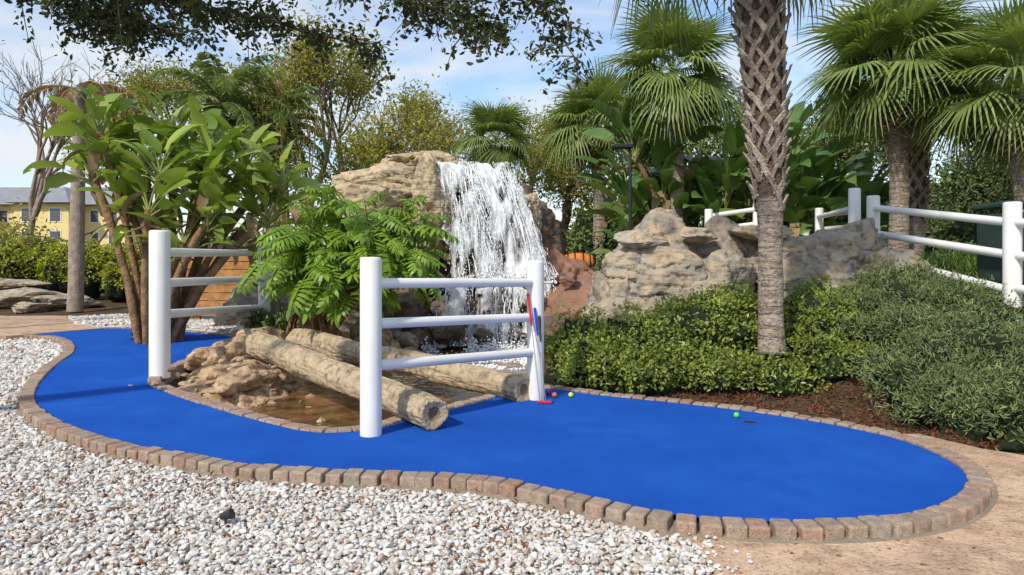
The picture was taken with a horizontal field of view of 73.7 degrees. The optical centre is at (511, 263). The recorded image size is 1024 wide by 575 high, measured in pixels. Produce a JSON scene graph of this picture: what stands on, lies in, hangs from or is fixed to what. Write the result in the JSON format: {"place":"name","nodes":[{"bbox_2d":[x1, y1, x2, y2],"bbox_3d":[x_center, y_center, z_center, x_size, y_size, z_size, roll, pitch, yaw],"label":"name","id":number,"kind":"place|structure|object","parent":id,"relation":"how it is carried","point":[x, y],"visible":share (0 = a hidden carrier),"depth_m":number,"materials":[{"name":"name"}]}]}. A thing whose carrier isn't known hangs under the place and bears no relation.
{"place":"outdoors","nodes":[
{"label":"outdoors","id":0,"kind":"place"},
{"bbox_2d":[0,315,100,339],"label":"concrete path","id":1,"kind":"structure","parent":0,"point":[11,327],"depth_m":16.28,"materials":[{"name":"beige concrete"}]},
{"bbox_2d":[245,343,552,426],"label":"pond water","id":2,"kind":"structure","parent":0,"point":[335,408],"depth_m":8.58,"materials":[{"name":"brown liquid"}]},
{"bbox_2d":[35,328,967,521],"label":"blue putting turf","id":3,"kind":"structure","parent":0,"point":[698,461],"depth_m":5.62,"materials":[{"name":"blue carpet"}]},
{"bbox_2d":[23,79,323,343],"bbox_3d":[-6.456,-1.027,13.443,5.303,5.127,3.142,0,0,0],"label":"giant bird of paradise","id":4,"kind":"object","parent":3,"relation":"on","point":[203,177],"visible":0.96,"depth_m":12.95,"materials":[{"name":"green plant"}]},
{"bbox_2d":[242,330,448,430],"bbox_3d":[-2.264,1.246,8.170,0.384,0.509,5.189,0,0,-38],"label":"fallen log","id":5,"kind":"object","parent":3,"relation":"on","point":[423,409],"visible":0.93,"depth_m":7.56,"materials":[{"name":"brown wood"}]},
{"bbox_2d":[285,328,529,401],"bbox_3d":[-1.772,1.313,9.491,0.406,0.472,5.612,0,0,-42],"label":"fallen log","id":6,"kind":"object","parent":3,"relation":"on","point":[485,380],"visible":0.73,"depth_m":8.34,"materials":[{"name":"brown wood"}]},
{"bbox_2d":[360,257,543,436],"bbox_3d":[-0.488,0.733,6.770,0.188,1.575,2.364,0,0,43],"label":"white rail fence","id":7,"kind":"object","parent":3,"relation":"on","point":[373,323],"visible":0.8,"depth_m":6.31,"materials":[{"name":"plastic"}]},
{"bbox_2d":[527,294,547,403],"bbox_3d":[0.260,0.913,7.354,0.286,1.170,0.092,0,0,37],"label":"golf putter","id":8,"kind":"object","parent":3,"relation":"on","point":[531,325],"visible":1,"depth_m":7.39,"materials":[{"name":"metal"}]},
{"bbox_2d":[533,307,553,402],"bbox_3d":[0.334,0.988,7.385,0.239,1.020,0.074,0,0,24],"label":"golf putter","id":9,"kind":"object","parent":3,"relation":"on","point":[536,324],"visible":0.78,"depth_m":7.41,"materials":[{"name":"metal"}]},
{"bbox_2d":[538,315,551,403],"bbox_3d":[0.356,1.033,7.366,0.121,0.930,0.219,0,0,-6],"label":"golf putter","id":10,"kind":"object","parent":3,"relation":"on","point":[540,339],"visible":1,"depth_m":7.37,"materials":[{"name":"metal"}]},
{"bbox_2d":[742,420,757,423],"bbox_3d":[2.240,1.494,6.430,0.150,0.005,0.150,0,0,0],"label":"golf hole cup","id":11,"kind":"object","parent":3,"relation":"in","point":[749,422],"visible":1,"depth_m":6.42,"materials":[{"name":"black metal"}]},
{"bbox_2d":[0,0,1022,239],"label":"sky","id":12,"kind":"structure","parent":0,"point":[513,75],"materials":[{"name":"blue"}]},
{"bbox_2d":[0,267,1023,522],"bbox_3d":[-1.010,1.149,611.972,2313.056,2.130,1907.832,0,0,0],"label":"ground","id":13,"kind":"structure","parent":0,"point":[108,307],"depth_m":7.56,"materials":[{"name":"soil"}]},
{"bbox_2d":[0,278,103,313],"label":"stone ledge","id":14,"kind":"object","parent":13,"relation":"on","point":[19,299],"visible":0.84,"depth_m":20.77,"materials":[{"name":"beige stone"}]},
{"bbox_2d":[0,203,153,246],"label":"walls","id":15,"kind":"structure","parent":13,"relation":"on","point":[63,225],"depth_m":87.00,"materials":[{"name":"yellow paint"}]},
{"bbox_2d":[0,208,116,243],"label":"windows","id":16,"kind":"structure","parent":15,"relation":"attached to","point":[54,214],"depth_m":86.92,"materials":[{"name":"grey glass"}]},
{"bbox_2d":[0,207,117,244],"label":"window frames","id":17,"kind":"structure","parent":15,"relation":"attached to","point":[61,221],"depth_m":89.95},
{"bbox_2d":[0,187,164,210],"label":"roof","id":18,"kind":"structure","parent":15,"relation":"on","point":[10,195],"depth_m":90.79,"materials":[{"name":"grey metal"}]},
{"bbox_2d":[16,81,138,311],"bbox_3d":[-12.626,-1.937,19.982,3.249,6.684,2.438,0,0,0],"label":"dead palm","id":19,"kind":"object","parent":13,"relation":"on","point":[76,269],"visible":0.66,"depth_m":19.84,"materials":[{"name":"brown plant"}]},
{"bbox_2d":[0,39,159,248],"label":"bare tree","id":20,"kind":"object","parent":13,"relation":"on","point":[37,195],"visible":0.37,"depth_m":29.55,"materials":[{"name":"brown plant"}]},
{"bbox_2d":[0,234,204,302],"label":"golden hedge","id":21,"kind":"object","parent":13,"relation":"on","point":[49,264],"visible":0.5,"depth_m":23.39,"materials":[{"name":"green plant"}]},
{"bbox_2d":[0,45,308,248],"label":"oak tree","id":22,"kind":"object","parent":13,"relation":"on","point":[146,83],"visible":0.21,"depth_m":29.29,"materials":[{"name":"green plant"}]},
{"bbox_2d":[68,313,243,334],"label":"white gravel","id":23,"kind":"structure","parent":13,"relation":"on","point":[205,322],"depth_m":16.82,"materials":[{"name":"white gravel"}]},
{"bbox_2d":[138,249,253,319],"bbox_3d":[-8.100,0.593,17.538,2.900,1.915,0.255,0,0,0],"label":"wooden fence","id":24,"kind":"object","parent":13,"relation":"on","point":[228,287],"visible":0.04,"depth_m":17.48,"materials":[{"name":"brown wood"}]},
{"bbox_2d":[149,230,270,378],"bbox_3d":[-5.055,0.550,12.015,0.259,2.100,6.155,0,0,-7],"label":"white rail fence","id":25,"kind":"object","parent":13,"relation":"on","point":[162,282],"visible":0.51,"depth_m":9.05,"materials":[{"name":"plastic"}]},
{"bbox_2d":[128,335,307,408],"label":"rock pile","id":26,"kind":"structure","parent":13,"relation":"on","point":[229,371],"depth_m":8.86,"materials":[{"name":"beige stone"}]},
{"bbox_2d":[141,51,304,300],"bbox_3d":[-8.719,-2.656,21.066,4.514,7.726,4.828,0,0,0],"label":"queen palm","id":27,"kind":"object","parent":13,"relation":"on","point":[227,87],"visible":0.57,"depth_m":20.40,"materials":[{"name":"green plant"}]},
{"bbox_2d":[208,73,333,268],"bbox_3d":[-7.758,-2.256,21.893,3.888,6.919,3.792,0,0,0],"label":"queen palm","id":28,"kind":"object","parent":13,"relation":"on","point":[300,93],"visible":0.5,"depth_m":21.52,"materials":[{"name":"green plant"}]},
{"bbox_2d":[213,265,334,326],"bbox_3d":[-4.869,0.916,16.032,4.029,1.850,2.592,0,0,30],"label":"landscape boulder","id":29,"kind":"object","parent":13,"relation":"on","point":[238,319],"visible":0.19,"depth_m":15.73,"materials":[{"name":"grey stone"}]},
{"bbox_2d":[234,43,347,263],"bbox_3d":[-6.853,-2.673,21.060,3.574,8.347,2.812,0,0,0],"label":"tree","id":30,"kind":"object","parent":13,"relation":"on","point":[282,133],"visible":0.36,"depth_m":20.90,"materials":[{"name":"green plant"}]},
{"bbox_2d":[236,321,422,421],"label":"pond rocks","id":31,"kind":"object","parent":13,"relation":"on","point":[396,337],"visible":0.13,"depth_m":12.48,"materials":[{"name":"brown stone"}]},
{"bbox_2d":[4,0,670,97],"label":"overhanging oak","id":32,"kind":"object","parent":13,"relation":"on","point":[133,26],"visible":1,"depth_m":6.42,"materials":[{"name":"green plant"}]},
{"bbox_2d":[291,90,405,180],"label":"tree","id":33,"kind":"object","parent":13,"relation":"on","point":[351,116],"visible":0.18,"depth_m":31.31,"materials":[{"name":"plant"}]},
{"bbox_2d":[232,183,468,339],"bbox_3d":[-2.755,0.192,11.947,4.029,3.126,3.177,0,0,0],"label":"split leaf philodendron","id":34,"kind":"object","parent":13,"relation":"on","point":[322,273],"visible":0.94,"depth_m":11.27,"materials":[{"name":"green plant"}]},
{"bbox_2d":[196,1,553,229],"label":"oak tree","id":35,"kind":"object","parent":13,"relation":"on","point":[318,74],"visible":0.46,"depth_m":28.91,"materials":[{"name":"green plant"}]},
{"bbox_2d":[0,338,752,574],"bbox_3d":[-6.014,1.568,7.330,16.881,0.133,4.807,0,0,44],"label":"white gravel","id":36,"kind":"structure","parent":13,"relation":"on","point":[15,361],"depth_m":4.02,"materials":[{"name":"white gravel"}]},
{"bbox_2d":[219,508,234,524],"bbox_3d":[-1.710,1.530,4.100,0.089,0.120,0.066,0,0,0],"label":"landscape spotlight","id":37,"kind":"object","parent":36,"relation":"on","point":[228,514],"visible":0.87,"depth_m":4.08,"materials":[{"name":"black metal"}]},
{"bbox_2d":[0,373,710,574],"bbox_3d":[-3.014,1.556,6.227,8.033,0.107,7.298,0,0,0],"label":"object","id":38,"kind":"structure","parent":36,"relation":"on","point":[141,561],"depth_m":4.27,"materials":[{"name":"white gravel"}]},
{"bbox_2d":[312,82,469,207],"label":"oak tree","id":39,"kind":"object","parent":13,"relation":"on","point":[373,150],"visible":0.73,"depth_m":24.05,"materials":[{"name":"green plant"}]},
{"bbox_2d":[330,150,594,353],"bbox_3d":[-0.764,-0.266,15.371,7.112,4.590,4.944,0,0,24],"label":"waterfall rock formation","id":40,"kind":"object","parent":13,"relation":"on","point":[413,175],"visible":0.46,"depth_m":14.64,"materials":[{"name":"beige stone"}]},
{"bbox_2d":[421,161,558,369],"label":"waterfall","id":41,"kind":"structure","parent":40,"relation":"on","point":[486,177],"depth_m":14.31,"materials":[{"name":"white liquid"}]},
{"bbox_2d":[444,96,544,179],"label":"cabbage palm","id":42,"kind":"object","parent":13,"relation":"on","point":[499,120],"visible":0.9,"depth_m":23.41,"materials":[{"name":"green plant"}]},
{"bbox_2d":[1,163,1001,292],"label":"background trees","id":43,"kind":"object","parent":13,"relation":"on","point":[580,239],"visible":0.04,"depth_m":21.87,"materials":[{"name":"green plant"}]},
{"bbox_2d":[18,327,993,540],"bbox_3d":[-4.030,1.552,9.373,17.261,0.165,5.026,0,0,41],"label":"brick edging","id":44,"kind":"object","parent":13,"relation":"on","point":[971,499],"visible":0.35,"depth_m":4.75,"materials":[{"name":"brown brick"}]},
{"bbox_2d":[15,338,998,543],"bbox_3d":[-4.027,1.595,9.374,17.368,0.130,5.131,0,0,41],"label":"concrete haunch","id":45,"kind":"object","parent":13,"relation":"on","point":[960,524],"visible":0.07,"depth_m":4.32,"materials":[{"name":"grey concrete"}]},
{"bbox_2d":[130,236,976,339],"bbox_3d":[1.619,0.759,13.014,17.799,3.295,6.608,0,0,23],"label":"understory shrub","id":46,"kind":"object","parent":13,"relation":"on","point":[277,319],"visible":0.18,"depth_m":13.20,"materials":[{"name":"green plant"}]},
{"bbox_2d":[487,88,652,254],"bbox_3d":[2.439,-3.332,28.454,8.254,8.095,8.832,0,0,0],"label":"elm tree","id":47,"kind":"object","parent":13,"relation":"on","point":[560,181],"visible":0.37,"depth_m":27.11,"materials":[{"name":"green plant"}]},
{"bbox_2d":[565,253,592,266],"bbox_3d":[1.950,-0.043,20.000,0.800,0.543,0.543,0,0,0],"label":"wooden barrel","id":48,"kind":"object","parent":13,"relation":"on","point":[588,258],"visible":0.5,"depth_m":19.80,"materials":[{"name":"orange wood"}]},
{"bbox_2d":[524,55,652,266],"bbox_3d":[2.714,-3.227,22.294,4.537,6.876,4.498,0,0,33],"label":"cabbage palm","id":49,"kind":"object","parent":13,"relation":"on","point":[573,112],"visible":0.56,"depth_m":21.52,"materials":[{"name":"green plant"}]},
{"bbox_2d":[590,214,632,260],"bbox_3d":[3.007,-0.096,16.481,2.159,2.255,2.591,0,0,22],"label":"giant bird of paradise","id":50,"kind":"object","parent":13,"relation":"on","point":[622,225],"visible":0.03,"depth_m":16.41,"materials":[{"name":"green plant"}]},
{"bbox_2d":[611,144,633,229],"bbox_3d":[2.580,-1.095,16.000,0.500,3.390,0.260,0,0,0],"label":"street lamp","id":51,"kind":"object","parent":13,"relation":"on","point":[623,146],"visible":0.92,"depth_m":15.97,"materials":[{"name":"black metal"}]},
{"bbox_2d":[565,97,751,228],"bbox_3d":[4.364,-2.167,19.205,5.776,6.022,4.623,0,0,0],"label":"giant bird of paradise","id":52,"kind":"object","parent":13,"relation":"on","point":[650,192],"visible":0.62,"depth_m":18.82,"materials":[{"name":"green plant"}]},
{"bbox_2d":[588,0,744,221],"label":"cabbage palm","id":53,"kind":"object","parent":13,"relation":"on","point":[689,97],"visible":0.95,"depth_m":17.59,"materials":[{"name":"green plant"}]},
{"bbox_2d":[605,61,788,187],"bbox_3d":[7.110,-3.928,29.576,9.458,9.342,7.974,0,0,33],"label":"elm tree","id":54,"kind":"object","parent":13,"relation":"on","point":[717,147],"visible":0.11,"depth_m":27.74,"materials":[{"name":"green plant"}]},
{"bbox_2d":[544,273,889,397],"bbox_3d":[2.571,0.957,8.787,4.640,1.660,2.847,0,0,0],"label":"glossy shrub","id":55,"kind":"object","parent":13,"relation":"on","point":[667,348],"visible":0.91,"depth_m":8.32,"materials":[{"name":"green plant"}]},
{"bbox_2d":[598,0,853,353],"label":"cabbage palm","id":56,"kind":"object","parent":13,"relation":"on","point":[759,38],"visible":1,"depth_m":7.90,"materials":[{"name":"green plant"}]},
{"bbox_2d":[705,204,756,225],"bbox_3d":[5.500,-0.600,17.000,1.400,1.800,0.200,0,0,0],"label":"white rail fence","id":57,"kind":"object","parent":13,"relation":"on","point":[709,213],"visible":0.31,"depth_m":16.94,"materials":[{"name":"plastic"}]},
{"bbox_2d":[580,207,935,327],"bbox_3d":[3.600,0.386,10.697,5.171,2.518,2.245,0,0,0],"label":"boulder outcrop","id":58,"kind":"object","parent":13,"relation":"on","point":[651,257],"visible":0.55,"depth_m":10.06,"materials":[{"name":"beige stone"}]},
{"bbox_2d":[683,120,839,227],"bbox_3d":[6.394,-1.743,18.758,4.409,4.290,4.846,0,0,0],"label":"giant bird of paradise","id":59,"kind":"object","parent":13,"relation":"on","point":[716,174],"visible":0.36,"depth_m":17.95,"materials":[{"name":"green plant"}]},
{"bbox_2d":[558,336,1004,448],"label":"bark mulch","id":60,"kind":"object","parent":13,"relation":"on","point":[828,415],"visible":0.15,"depth_m":7.26,"materials":[{"name":"brown wood"}]},
{"bbox_2d":[722,99,939,242],"bbox_3d":[8.345,-1.865,18.495,5.641,5.278,4.576,0,0,0],"label":"giant bird of paradise","id":61,"kind":"object","parent":13,"relation":"on","point":[800,220],"visible":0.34,"depth_m":17.87,"materials":[{"name":"green plant"}]},
{"bbox_2d":[815,208,847,230],"bbox_3d":[8.088,-0.540,17.165,1.136,1.680,0.200,0,0,-21],"label":"white rail fence","id":62,"kind":"object","parent":13,"relation":"on","point":[819,223],"visible":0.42,"depth_m":16.95,"materials":[{"name":"plastic"}]},
{"bbox_2d":[797,68,946,226],"bbox_3d":[12.359,-3.552,25.887,7.224,8.156,8.426,0,0,0],"label":"elm tree","id":63,"kind":"object","parent":13,"relation":"on","point":[847,155],"visible":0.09,"depth_m":24.86,"materials":[{"name":"green plant"}]},
{"bbox_2d":[786,0,1010,251],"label":"cabbage palm","id":64,"kind":"object","parent":13,"relation":"on","point":[856,37],"visible":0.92,"depth_m":13.45,"materials":[{"name":"green plant"}]},
{"bbox_2d":[818,0,1017,257],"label":"cabbage palm","id":65,"kind":"object","parent":13,"relation":"on","point":[920,181],"visible":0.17,"depth_m":14.80,"materials":[{"name":"green plant"}]},
{"bbox_2d":[817,188,1023,327],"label":"white rail fence","id":66,"kind":"object","parent":13,"relation":"on","point":[1010,221],"visible":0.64,"depth_m":8.85,"materials":[{"name":"plastic"}]},
{"bbox_2d":[824,255,1023,452],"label":"juniper shrub","id":67,"kind":"object","parent":13,"relation":"on","point":[953,358],"visible":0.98,"depth_m":6.90,"materials":[{"name":"green plant"}]},
{"bbox_2d":[887,0,1023,211],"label":"cabbage palm","id":68,"kind":"object","parent":13,"relation":"on","point":[998,124],"visible":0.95,"depth_m":11.99,"materials":[{"name":"green plant"}]},
{"bbox_2d":[928,134,1012,228],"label":"elm tree","id":69,"kind":"object","parent":13,"relation":"on","point":[977,191],"visible":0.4,"depth_m":21.71,"materials":[{"name":"green plant"}]},
{"bbox_2d":[942,0,1023,166],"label":"cabbage palm","id":70,"kind":"object","parent":13,"relation":"on","point":[1009,79],"visible":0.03,"depth_m":15.47,"materials":[{"name":"green plant"}]},
{"bbox_2d":[689,434,1023,574],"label":"concrete path","id":71,"kind":"structure","parent":0,"point":[994,536],"depth_m":3.71,"materials":[{"name":"beige concrete"}]},
{"bbox_2d":[725,466,1010,572],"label":"leaf litter","id":72,"kind":"object","parent":71,"relation":"on","point":[889,548],"visible":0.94,"depth_m":3.71,"materials":[{"name":"brown plant"}]},
{"bbox_2d":[725,247,1023,355],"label":"ornamental grass","id":73,"kind":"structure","parent":0,"point":[969,266],"depth_m":10.03,"materials":[{"name":"green plant"}]},
{"bbox_2d":[972,200,1023,283],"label":"trash bin","id":74,"kind":"object","parent":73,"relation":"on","point":[988,235],"visible":0.31,"depth_m":9.20,"materials":[{"name":"green plastic"}]}
]}

